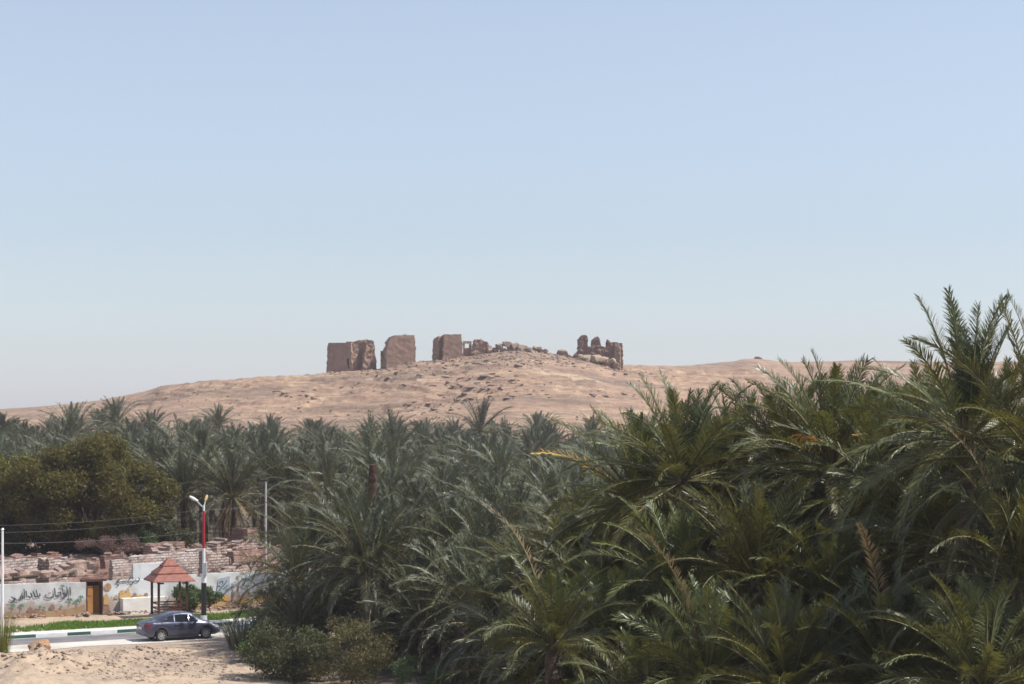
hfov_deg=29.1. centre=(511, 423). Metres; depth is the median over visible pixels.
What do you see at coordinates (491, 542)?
date palm
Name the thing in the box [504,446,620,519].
date palm
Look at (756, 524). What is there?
date palm
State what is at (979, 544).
date palm
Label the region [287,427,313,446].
date palm
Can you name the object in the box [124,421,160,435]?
date palm
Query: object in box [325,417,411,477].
date palm
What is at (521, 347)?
boulder
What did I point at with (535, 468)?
date palm
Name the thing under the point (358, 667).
shrub
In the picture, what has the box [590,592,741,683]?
date palm
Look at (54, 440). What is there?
date palm
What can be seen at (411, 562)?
date palm
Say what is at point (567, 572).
date palm
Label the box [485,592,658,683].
date palm
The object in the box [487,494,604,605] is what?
date palm
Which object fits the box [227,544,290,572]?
crumbling wall
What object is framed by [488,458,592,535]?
date palm
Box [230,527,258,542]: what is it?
crumbling wall
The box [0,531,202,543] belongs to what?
cable
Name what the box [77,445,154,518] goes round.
date palm
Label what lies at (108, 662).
mound rubble
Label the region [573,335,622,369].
ruined keep
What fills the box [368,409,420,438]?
date palm
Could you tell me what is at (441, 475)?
date palm
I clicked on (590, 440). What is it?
date palm
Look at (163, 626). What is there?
parked car
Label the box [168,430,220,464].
date palm
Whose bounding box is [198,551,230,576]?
crumbling wall
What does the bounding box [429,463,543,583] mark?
date palm
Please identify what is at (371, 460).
date palm
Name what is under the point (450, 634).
date palm
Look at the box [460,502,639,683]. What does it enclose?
date palm
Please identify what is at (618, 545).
date palm
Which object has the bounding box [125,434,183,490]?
date palm
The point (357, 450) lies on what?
date palm
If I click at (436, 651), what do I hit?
date palm
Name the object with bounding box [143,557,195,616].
gazebo
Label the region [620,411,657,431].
date palm
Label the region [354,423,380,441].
date palm
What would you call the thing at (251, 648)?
shrub
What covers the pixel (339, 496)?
date palm
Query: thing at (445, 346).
ruined tower
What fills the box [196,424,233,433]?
date palm
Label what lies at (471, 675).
shrub
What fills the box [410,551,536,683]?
date palm
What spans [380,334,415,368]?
ruined tower
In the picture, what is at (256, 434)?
date palm
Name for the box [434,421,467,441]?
date palm
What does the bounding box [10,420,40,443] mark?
date palm
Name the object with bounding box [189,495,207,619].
lamp post
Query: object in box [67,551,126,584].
crumbling wall
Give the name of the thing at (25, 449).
date palm
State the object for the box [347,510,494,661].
date palm
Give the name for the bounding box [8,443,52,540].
date palm
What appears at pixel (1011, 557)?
date palm
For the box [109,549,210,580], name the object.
crumbling wall
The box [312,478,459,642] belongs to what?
date palm
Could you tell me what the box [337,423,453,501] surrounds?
date palm
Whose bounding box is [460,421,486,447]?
date palm
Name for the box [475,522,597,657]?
date palm
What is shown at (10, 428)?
date palm
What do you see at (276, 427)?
date palm
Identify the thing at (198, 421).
date palm
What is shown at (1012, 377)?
date palm
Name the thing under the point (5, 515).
olive tree
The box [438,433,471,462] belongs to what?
date palm
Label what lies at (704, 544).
date palm
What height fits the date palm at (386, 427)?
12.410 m
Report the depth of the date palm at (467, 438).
200.70 m
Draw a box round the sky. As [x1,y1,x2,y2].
[0,0,1023,408]
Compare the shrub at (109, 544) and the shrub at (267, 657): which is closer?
the shrub at (267, 657)
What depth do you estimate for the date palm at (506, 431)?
283.01 m
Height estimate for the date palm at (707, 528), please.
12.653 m
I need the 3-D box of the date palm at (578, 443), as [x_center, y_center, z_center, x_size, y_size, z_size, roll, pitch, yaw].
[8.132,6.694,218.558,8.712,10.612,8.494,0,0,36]
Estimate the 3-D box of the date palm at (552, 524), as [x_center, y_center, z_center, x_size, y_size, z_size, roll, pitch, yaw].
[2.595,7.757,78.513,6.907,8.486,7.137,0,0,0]
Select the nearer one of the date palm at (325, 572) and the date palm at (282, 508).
the date palm at (325, 572)
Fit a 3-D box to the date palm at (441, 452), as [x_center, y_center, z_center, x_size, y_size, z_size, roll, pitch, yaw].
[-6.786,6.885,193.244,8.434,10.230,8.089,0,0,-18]
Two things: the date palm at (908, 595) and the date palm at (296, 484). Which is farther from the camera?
the date palm at (296, 484)
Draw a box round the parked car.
[136,610,219,640]
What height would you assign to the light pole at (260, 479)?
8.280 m
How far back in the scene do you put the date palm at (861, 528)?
63.85 m
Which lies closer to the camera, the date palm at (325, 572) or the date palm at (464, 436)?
the date palm at (325, 572)
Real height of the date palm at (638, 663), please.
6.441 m
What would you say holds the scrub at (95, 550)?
on the earth bank
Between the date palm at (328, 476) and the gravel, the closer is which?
the gravel
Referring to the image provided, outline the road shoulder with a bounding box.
[9,631,236,651]
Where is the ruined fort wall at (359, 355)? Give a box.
[326,339,376,372]
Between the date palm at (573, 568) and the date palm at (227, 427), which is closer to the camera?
the date palm at (573, 568)
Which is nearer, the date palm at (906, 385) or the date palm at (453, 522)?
the date palm at (906, 385)
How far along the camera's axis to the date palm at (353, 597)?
102.64 m
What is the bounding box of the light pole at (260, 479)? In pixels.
[257,477,267,566]
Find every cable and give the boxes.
[0,509,202,525]
[0,515,198,532]
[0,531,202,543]
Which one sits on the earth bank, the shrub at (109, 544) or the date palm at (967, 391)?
the shrub at (109, 544)
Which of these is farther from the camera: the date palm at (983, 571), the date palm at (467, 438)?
the date palm at (467, 438)
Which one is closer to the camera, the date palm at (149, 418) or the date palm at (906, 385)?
the date palm at (906, 385)
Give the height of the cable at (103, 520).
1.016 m
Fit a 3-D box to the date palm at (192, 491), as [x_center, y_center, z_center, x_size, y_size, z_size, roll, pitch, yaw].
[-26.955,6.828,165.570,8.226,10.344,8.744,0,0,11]
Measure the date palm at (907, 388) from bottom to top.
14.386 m
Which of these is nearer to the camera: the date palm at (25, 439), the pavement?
the pavement
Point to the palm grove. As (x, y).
(456, 467)
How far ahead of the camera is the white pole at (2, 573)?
107.22 m
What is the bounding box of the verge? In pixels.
[8,595,400,632]
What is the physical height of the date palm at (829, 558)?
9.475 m
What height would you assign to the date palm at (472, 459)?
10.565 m
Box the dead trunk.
[367,464,377,507]
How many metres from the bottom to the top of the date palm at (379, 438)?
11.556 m
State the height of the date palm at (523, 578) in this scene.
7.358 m
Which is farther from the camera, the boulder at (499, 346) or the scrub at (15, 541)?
the boulder at (499, 346)
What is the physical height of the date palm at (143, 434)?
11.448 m
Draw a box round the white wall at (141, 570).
[132,563,160,579]
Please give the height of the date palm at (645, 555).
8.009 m
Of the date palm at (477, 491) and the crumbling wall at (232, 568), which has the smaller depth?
the date palm at (477, 491)
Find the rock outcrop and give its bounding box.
[49,359,635,420]
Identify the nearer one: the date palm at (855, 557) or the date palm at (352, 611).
the date palm at (855, 557)
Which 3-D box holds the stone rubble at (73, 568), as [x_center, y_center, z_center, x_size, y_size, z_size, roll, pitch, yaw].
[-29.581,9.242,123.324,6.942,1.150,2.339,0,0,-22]
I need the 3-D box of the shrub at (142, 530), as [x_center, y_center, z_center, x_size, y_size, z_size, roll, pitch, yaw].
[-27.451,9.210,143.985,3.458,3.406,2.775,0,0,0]
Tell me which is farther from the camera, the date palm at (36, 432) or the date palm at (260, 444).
the date palm at (36, 432)
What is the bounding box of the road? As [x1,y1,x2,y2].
[7,617,350,645]
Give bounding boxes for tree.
[0,427,184,552]
[0,450,77,528]
[171,582,211,611]
[192,586,224,612]
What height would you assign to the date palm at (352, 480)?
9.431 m
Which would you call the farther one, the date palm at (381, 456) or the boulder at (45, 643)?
the date palm at (381, 456)
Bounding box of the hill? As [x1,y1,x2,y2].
[0,351,1023,492]
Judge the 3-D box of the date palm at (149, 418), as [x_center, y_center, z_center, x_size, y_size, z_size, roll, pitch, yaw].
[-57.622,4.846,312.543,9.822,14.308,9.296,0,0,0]
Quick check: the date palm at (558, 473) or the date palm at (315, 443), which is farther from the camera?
the date palm at (315, 443)
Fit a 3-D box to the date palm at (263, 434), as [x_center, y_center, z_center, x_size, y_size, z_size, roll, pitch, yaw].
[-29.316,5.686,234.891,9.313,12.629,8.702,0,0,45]
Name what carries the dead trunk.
on the ground at (29, 673)
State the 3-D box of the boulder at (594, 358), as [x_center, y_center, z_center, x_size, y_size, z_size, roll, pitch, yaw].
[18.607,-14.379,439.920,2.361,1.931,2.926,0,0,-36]
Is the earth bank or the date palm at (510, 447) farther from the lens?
the date palm at (510, 447)
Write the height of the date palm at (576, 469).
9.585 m
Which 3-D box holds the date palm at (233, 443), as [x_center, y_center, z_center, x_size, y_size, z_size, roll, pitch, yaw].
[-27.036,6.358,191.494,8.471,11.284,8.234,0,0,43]
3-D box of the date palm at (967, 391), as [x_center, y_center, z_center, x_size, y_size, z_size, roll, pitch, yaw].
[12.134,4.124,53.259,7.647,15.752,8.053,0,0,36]
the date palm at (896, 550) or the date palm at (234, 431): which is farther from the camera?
the date palm at (234, 431)
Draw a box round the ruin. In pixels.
[463,339,491,356]
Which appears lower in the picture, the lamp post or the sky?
the lamp post
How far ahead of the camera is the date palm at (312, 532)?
107.51 m
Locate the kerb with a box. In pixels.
[8,619,255,638]
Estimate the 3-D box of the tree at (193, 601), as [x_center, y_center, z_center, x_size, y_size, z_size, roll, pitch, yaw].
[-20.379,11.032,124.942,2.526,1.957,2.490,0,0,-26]
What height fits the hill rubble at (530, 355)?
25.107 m
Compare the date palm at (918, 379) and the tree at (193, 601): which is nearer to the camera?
the date palm at (918, 379)
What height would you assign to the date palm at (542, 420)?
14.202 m
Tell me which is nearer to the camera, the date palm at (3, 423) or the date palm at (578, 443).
the date palm at (578, 443)
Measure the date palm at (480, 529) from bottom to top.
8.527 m
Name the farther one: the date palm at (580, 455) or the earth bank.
the date palm at (580, 455)
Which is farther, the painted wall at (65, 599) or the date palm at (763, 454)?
the painted wall at (65, 599)
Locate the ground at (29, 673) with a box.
[0,495,608,683]
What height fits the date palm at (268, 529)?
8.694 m
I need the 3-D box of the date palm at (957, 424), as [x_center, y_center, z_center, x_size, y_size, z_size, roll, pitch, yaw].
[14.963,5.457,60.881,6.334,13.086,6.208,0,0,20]
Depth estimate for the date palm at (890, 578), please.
57.45 m
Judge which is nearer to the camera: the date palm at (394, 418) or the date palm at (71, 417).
the date palm at (71, 417)
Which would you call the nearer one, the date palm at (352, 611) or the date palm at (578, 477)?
the date palm at (352, 611)
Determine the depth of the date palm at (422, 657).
93.59 m
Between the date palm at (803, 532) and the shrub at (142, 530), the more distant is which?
the shrub at (142, 530)
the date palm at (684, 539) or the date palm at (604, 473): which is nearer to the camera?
the date palm at (684, 539)
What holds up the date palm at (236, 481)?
on the ground at (29, 673)
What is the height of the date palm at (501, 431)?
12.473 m
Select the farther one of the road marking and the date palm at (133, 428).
the date palm at (133, 428)
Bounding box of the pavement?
[7,617,251,634]
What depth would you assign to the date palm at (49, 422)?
330.07 m
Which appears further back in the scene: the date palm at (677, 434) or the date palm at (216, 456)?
the date palm at (216, 456)
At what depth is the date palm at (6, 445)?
234.39 m
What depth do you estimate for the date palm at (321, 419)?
325.64 m
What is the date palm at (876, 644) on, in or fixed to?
on the ground at (29, 673)
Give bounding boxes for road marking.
[21,623,252,638]
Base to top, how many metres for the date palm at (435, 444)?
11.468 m
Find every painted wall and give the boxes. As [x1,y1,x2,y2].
[0,582,85,618]
[102,569,386,614]
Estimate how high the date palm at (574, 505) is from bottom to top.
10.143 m
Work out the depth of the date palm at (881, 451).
59.05 m
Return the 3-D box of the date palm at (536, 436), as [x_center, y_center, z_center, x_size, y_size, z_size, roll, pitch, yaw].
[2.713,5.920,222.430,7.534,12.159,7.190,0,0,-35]
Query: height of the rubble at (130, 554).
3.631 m
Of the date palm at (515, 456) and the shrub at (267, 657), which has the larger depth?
the date palm at (515, 456)
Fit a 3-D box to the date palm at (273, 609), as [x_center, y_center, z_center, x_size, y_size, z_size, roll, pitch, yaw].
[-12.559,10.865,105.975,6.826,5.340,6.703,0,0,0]
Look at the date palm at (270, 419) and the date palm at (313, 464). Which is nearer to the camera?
the date palm at (313, 464)
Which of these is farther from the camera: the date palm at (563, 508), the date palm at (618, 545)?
the date palm at (563, 508)
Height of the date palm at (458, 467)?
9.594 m
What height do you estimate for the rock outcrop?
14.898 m
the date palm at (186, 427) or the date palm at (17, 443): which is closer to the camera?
the date palm at (17, 443)
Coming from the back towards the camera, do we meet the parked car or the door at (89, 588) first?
the door at (89, 588)
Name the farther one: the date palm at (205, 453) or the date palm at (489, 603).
the date palm at (205, 453)
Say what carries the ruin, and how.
on the hill
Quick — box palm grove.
[0,407,1016,682]
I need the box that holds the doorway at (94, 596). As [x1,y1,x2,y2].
[80,579,106,614]
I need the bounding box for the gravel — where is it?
[0,645,290,683]
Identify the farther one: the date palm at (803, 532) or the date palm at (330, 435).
the date palm at (330, 435)
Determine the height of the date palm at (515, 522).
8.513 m
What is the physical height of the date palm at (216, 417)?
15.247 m
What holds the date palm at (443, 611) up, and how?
on the ground at (29, 673)
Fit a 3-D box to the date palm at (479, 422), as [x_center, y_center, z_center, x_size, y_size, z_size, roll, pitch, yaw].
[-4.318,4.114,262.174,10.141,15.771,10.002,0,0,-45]
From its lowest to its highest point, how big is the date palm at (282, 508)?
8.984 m
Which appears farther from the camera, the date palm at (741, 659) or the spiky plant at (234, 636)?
the spiky plant at (234, 636)
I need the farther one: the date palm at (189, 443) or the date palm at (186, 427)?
the date palm at (186, 427)
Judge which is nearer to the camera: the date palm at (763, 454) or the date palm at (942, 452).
the date palm at (942, 452)
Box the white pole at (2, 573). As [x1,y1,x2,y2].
[1,528,3,628]
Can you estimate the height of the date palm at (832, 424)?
14.430 m
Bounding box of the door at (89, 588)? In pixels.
[87,586,92,612]
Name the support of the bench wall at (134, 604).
on the ground at (29, 673)
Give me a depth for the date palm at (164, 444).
173.19 m
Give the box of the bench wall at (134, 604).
[120,596,167,614]
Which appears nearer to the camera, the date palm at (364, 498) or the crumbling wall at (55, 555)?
the date palm at (364, 498)
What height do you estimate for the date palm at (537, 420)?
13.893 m
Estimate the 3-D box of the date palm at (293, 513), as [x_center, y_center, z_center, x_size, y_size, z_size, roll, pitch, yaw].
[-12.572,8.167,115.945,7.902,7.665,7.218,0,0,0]
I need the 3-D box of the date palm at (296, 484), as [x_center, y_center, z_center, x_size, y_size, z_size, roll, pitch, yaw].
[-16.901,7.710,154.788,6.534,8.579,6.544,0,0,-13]
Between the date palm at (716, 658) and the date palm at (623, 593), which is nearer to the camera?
the date palm at (716, 658)
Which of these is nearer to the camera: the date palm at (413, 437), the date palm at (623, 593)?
the date palm at (623, 593)
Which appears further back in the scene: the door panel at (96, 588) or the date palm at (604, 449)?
the date palm at (604, 449)
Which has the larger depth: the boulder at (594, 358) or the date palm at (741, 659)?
the boulder at (594, 358)
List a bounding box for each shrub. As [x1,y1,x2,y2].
[73,532,144,554]
[114,526,158,554]
[231,616,335,679]
[238,634,273,656]
[279,629,343,683]
[306,613,397,683]
[388,651,447,683]
[434,652,493,683]
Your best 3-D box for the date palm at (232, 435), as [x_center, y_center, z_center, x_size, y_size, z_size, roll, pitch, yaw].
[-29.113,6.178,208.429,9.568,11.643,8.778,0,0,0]
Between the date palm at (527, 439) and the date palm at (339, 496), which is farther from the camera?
the date palm at (527, 439)
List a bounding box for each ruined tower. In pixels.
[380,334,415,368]
[432,334,462,360]
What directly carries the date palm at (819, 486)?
on the ground at (29, 673)
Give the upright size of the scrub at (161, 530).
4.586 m
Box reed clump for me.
[0,607,25,652]
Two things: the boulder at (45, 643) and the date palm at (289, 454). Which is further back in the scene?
the date palm at (289, 454)
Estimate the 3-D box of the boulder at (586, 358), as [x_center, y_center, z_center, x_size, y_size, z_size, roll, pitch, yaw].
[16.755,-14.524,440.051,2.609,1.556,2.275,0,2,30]
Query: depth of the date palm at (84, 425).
304.20 m
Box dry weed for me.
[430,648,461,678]
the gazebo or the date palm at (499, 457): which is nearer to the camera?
the gazebo
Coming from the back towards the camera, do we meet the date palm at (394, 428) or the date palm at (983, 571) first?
the date palm at (394, 428)
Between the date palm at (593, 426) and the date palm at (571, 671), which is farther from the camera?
the date palm at (593, 426)
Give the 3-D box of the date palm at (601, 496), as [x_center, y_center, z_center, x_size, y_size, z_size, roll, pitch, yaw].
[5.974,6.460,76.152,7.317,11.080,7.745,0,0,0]
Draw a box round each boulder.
[28,639,50,649]
[495,343,502,349]
[502,341,511,346]
[510,343,518,349]
[517,345,527,350]
[556,349,567,355]
[581,355,591,360]
[589,355,601,362]
[598,357,608,363]
[608,358,615,363]
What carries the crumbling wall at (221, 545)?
on the ground at (29, 673)
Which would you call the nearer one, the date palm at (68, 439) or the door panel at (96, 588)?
the door panel at (96, 588)
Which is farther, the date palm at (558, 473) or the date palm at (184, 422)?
the date palm at (184, 422)
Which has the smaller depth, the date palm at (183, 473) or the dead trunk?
the dead trunk
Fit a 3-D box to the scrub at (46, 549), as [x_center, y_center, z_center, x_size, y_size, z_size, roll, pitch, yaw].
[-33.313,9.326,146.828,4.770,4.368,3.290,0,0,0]
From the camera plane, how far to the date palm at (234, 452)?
178.85 m
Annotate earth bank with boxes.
[0,543,441,579]
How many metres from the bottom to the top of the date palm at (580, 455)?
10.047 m
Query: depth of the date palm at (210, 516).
237.90 m
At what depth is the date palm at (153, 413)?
331.25 m
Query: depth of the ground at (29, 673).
94.08 m
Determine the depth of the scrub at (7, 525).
148.35 m
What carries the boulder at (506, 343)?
on the boulder
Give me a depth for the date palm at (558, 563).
75.96 m
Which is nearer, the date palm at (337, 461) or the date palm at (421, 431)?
the date palm at (337, 461)
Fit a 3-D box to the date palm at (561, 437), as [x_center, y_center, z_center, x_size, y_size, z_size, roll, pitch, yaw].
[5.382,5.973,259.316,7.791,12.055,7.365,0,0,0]
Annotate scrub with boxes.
[0,520,12,552]
[0,523,35,554]
[32,522,88,552]
[58,520,119,553]
[146,519,201,548]
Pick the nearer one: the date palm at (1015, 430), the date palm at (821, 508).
the date palm at (1015, 430)
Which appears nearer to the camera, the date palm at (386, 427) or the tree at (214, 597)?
the tree at (214, 597)
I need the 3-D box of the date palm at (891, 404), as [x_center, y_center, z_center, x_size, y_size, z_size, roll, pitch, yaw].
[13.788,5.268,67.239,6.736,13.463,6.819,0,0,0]
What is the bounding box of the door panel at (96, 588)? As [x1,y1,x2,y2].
[93,585,99,612]
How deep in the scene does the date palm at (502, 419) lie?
317.93 m
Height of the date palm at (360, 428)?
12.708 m
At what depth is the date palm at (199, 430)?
287.13 m
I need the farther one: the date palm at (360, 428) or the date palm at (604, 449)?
the date palm at (360, 428)
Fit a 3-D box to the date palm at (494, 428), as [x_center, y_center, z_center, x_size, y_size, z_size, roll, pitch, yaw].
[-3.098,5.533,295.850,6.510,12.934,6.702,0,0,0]
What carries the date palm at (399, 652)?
on the ground at (29, 673)
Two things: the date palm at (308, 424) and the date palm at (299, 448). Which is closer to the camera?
the date palm at (299, 448)
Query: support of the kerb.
on the ground at (29, 673)
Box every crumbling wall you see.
[0,552,61,560]
[0,557,41,583]
[35,557,54,582]
[49,556,67,582]
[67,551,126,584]
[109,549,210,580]
[142,541,184,549]
[143,537,259,555]
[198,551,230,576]
[217,561,260,574]
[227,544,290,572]
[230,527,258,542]
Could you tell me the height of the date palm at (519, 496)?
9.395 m
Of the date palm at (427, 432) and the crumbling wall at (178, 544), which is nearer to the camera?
the crumbling wall at (178, 544)
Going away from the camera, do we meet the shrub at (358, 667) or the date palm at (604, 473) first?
the shrub at (358, 667)
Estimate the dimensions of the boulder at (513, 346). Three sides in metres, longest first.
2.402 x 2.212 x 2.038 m
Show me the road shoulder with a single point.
(18, 648)
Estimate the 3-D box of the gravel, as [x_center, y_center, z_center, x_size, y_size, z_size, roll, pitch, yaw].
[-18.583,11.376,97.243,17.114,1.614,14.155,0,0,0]
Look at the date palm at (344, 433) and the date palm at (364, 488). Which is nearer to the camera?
the date palm at (364, 488)
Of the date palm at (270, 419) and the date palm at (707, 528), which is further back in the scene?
the date palm at (270, 419)
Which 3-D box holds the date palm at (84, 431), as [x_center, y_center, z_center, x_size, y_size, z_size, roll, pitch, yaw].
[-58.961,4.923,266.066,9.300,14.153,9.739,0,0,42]
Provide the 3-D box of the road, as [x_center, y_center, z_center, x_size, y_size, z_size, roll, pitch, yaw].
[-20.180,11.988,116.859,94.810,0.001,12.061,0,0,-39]
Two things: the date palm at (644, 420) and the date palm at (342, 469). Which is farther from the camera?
the date palm at (644, 420)
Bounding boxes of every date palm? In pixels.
[0,410,30,439]
[0,426,25,445]
[0,430,36,459]
[0,435,29,459]
[0,447,38,468]
[1,431,52,454]
[6,423,53,446]
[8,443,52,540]
[8,443,67,456]
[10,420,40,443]
[21,437,68,452]
[23,425,74,448]
[23,432,87,451]
[30,416,63,442]
[32,400,113,444]
[35,418,85,445]
[38,413,64,431]
[45,414,105,440]
[53,433,146,489]
[55,415,100,435]
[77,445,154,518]
[79,428,143,452]
[82,467,174,523]
[83,407,125,434]
[85,395,148,434]
[93,418,140,438]
[106,426,169,459]
[111,415,160,441]
[122,429,172,454]
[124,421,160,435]
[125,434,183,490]
[126,436,194,522]
[127,411,174,435]
[137,405,173,429]
[144,413,222,459]
[147,443,227,542]
[149,422,176,443]
[156,438,241,545]
[156,444,235,543]
[158,421,244,543]
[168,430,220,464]
[169,439,220,543]
[170,444,292,541]
[171,419,210,441]
[171,419,218,440]
[172,444,271,537]
[173,421,212,504]
[175,415,210,440]
[179,449,260,540]
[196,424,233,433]
[197,402,245,431]
[207,421,268,447]
[207,431,263,513]
[208,428,272,527]
[209,424,243,437]
[209,508,214,522]
[210,434,256,509]
[217,576,333,648]
[219,515,353,648]
[222,432,306,543]
[228,425,284,526]
[231,498,356,589]
[234,574,355,654]
[235,423,268,443]
[236,446,314,545]
[238,442,340,526]
[240,418,297,445]
[240,473,303,543]
[244,420,302,448]
[244,498,351,624]
[246,439,326,516]
[250,469,308,525]
[254,467,318,527]
[255,411,290,432]
[263,438,288,452]
[266,571,382,647]
[267,479,397,610]
[268,439,364,515]
[272,447,375,554]
[279,434,343,502]
[283,496,442,655]
[287,416,330,502]
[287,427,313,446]
[287,483,427,654]
[289,548,357,645]
[291,417,336,443]
[292,429,341,493]
[292,502,437,654]
[293,418,339,446]
[293,426,336,440]
[297,435,358,472]
[300,448,355,498]
[303,570,356,650]
[305,421,362,464]
[308,441,427,501]
[310,455,364,494]
[312,427,359,455]
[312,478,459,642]
[316,551,407,653]
[317,463,441,559]
[319,438,360,464]
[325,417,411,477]
[327,425,360,440]
[328,580,393,658]
[328,586,456,672]
[334,449,450,519]
[335,465,405,507]
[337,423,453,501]
[340,571,456,666]
[341,442,386,456]
[343,448,422,486]
[344,548,452,665]
[346,414,384,439]
[346,429,413,453]
[346,454,442,495]
[347,419,376,441]
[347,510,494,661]
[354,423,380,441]
[354,470,470,555]
[356,568,485,676]
[358,413,440,459]
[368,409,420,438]
[374,585,491,666]
[376,422,412,451]
[387,569,486,674]
[388,528,508,679]
[400,459,487,561]
[401,442,448,486]
[401,579,515,678]
[402,483,499,630]
[404,424,444,453]
[404,479,474,551]
[405,416,435,438]
[405,433,429,456]
[407,428,435,450]
[408,437,450,460]
[409,417,444,438]
[409,493,538,666]
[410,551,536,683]
[411,422,458,456]
[413,443,470,486]
[413,455,502,499]
[419,427,451,453]
[428,422,452,453]
[429,440,517,513]
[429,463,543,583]
[430,428,478,456]
[431,594,605,683]
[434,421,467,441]
[436,430,480,487]
[436,473,556,648]
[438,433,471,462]
[440,417,477,437]
[444,429,529,490]
[445,396,519,486]
[445,430,481,507]
[445,518,551,649]
[447,481,526,551]
[450,542,524,673]
[455,501,565,631]
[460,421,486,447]
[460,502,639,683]
[461,440,543,493]
[467,468,541,524]
[468,530,551,653]
[473,417,512,437]
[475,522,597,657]
[478,423,519,443]
[479,644,563,681]
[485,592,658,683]
[486,419,525,449]
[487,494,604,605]
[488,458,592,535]
[488,595,609,683]
[491,435,520,498]
[491,514,596,633]
[492,554,546,642]
[493,416,518,435]
[496,455,573,522]
[498,474,625,591]
[499,496,576,594]
[501,425,562,482]
[501,553,587,632]
[503,464,569,496]
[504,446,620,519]
[504,452,528,492]
[505,482,600,532]
[508,445,580,502]
[509,410,559,445]
[509,423,568,457]
[512,428,569,460]
[513,412,565,432]
[517,421,578,462]
[522,535,608,680]
[523,556,694,683]
[524,448,575,490]
[530,404,743,631]
[531,423,576,453]
[536,461,624,500]
[537,549,614,591]
[546,513,671,683]
[548,444,608,478]
[555,471,705,589]
[556,438,613,469]
[556,622,732,683]
[558,438,580,461]
[560,432,590,442]
[562,367,791,579]
[564,432,619,467]
[565,495,784,682]
[566,421,604,442]
[567,441,610,465]
[567,544,723,683]
[572,411,614,445]
[573,435,624,469]
[575,466,627,532]
[581,426,755,574]
[590,455,624,479]
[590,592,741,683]
[596,466,615,485]
[611,527,812,683]
[618,387,815,594]
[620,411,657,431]
[635,572,850,683]
[639,474,877,681]
[641,614,736,682]
[648,408,798,564]
[658,548,727,588]
[671,572,906,683]
[701,422,802,546]
[710,368,859,546]
[718,349,943,539]
[727,515,929,682]
[728,500,877,606]
[732,567,922,683]
[745,390,948,552]
[764,385,989,591]
[767,373,911,504]
[771,538,902,669]
[774,490,906,593]
[779,521,970,683]
[803,504,905,583]
[805,541,927,683]
[812,572,956,683]
[813,285,1023,683]
[818,437,1015,682]
[821,384,948,500]
[840,498,991,665]
[848,532,1005,678]
[854,356,955,456]
[855,363,986,501]
[861,571,1023,683]
[869,287,1023,591]
[875,403,1012,531]
[876,416,1023,683]
[878,355,1023,531]
[889,563,1007,683]
[904,531,1005,673]
[905,401,1023,529]
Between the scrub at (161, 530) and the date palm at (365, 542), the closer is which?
the date palm at (365, 542)
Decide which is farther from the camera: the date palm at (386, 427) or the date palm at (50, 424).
the date palm at (50, 424)
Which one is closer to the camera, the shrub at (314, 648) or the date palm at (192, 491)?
the shrub at (314, 648)
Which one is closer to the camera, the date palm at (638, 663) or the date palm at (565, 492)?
the date palm at (638, 663)
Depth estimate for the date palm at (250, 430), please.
283.28 m
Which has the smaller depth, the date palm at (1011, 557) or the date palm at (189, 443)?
the date palm at (1011, 557)
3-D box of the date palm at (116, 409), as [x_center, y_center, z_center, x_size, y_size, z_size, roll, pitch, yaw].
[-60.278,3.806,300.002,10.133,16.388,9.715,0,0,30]
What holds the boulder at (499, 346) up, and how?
on the boulder
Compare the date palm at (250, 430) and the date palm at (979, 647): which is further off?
the date palm at (250, 430)
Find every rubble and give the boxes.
[0,560,97,580]
[0,603,288,619]
[1,643,242,676]
[4,545,264,570]
[27,350,814,439]
[315,353,639,376]
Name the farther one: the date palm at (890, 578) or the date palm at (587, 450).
the date palm at (587, 450)
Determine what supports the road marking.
on the road
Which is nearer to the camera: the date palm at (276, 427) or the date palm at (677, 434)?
the date palm at (677, 434)
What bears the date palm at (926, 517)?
on the ground at (29, 673)
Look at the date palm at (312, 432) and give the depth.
273.50 m
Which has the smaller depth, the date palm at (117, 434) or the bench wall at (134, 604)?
the bench wall at (134, 604)
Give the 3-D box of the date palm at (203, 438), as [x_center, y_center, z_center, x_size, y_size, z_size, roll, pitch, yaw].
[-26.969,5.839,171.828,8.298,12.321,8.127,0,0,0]
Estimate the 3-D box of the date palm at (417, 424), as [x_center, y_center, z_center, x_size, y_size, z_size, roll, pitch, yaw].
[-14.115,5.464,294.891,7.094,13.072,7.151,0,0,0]
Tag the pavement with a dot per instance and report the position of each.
(76, 630)
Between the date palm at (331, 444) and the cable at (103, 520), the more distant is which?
the date palm at (331, 444)
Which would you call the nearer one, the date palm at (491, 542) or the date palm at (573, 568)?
the date palm at (573, 568)
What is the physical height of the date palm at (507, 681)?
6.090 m
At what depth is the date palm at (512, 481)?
133.04 m
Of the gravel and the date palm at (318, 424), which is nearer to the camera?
the gravel
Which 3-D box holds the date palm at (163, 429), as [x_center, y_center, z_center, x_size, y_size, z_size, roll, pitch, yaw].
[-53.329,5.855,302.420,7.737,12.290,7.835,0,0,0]
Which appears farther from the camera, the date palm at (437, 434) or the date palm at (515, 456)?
the date palm at (437, 434)
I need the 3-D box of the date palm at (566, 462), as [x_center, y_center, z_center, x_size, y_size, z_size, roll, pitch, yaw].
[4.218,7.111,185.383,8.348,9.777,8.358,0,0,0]
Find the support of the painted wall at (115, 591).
on the ground at (29, 673)
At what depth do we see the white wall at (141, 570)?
125.46 m
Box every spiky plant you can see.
[216,610,270,650]
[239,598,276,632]
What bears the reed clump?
on the ground at (29, 673)
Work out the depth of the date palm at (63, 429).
234.62 m
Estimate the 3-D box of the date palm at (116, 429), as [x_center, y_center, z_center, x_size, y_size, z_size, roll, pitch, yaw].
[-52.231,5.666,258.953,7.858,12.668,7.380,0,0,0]

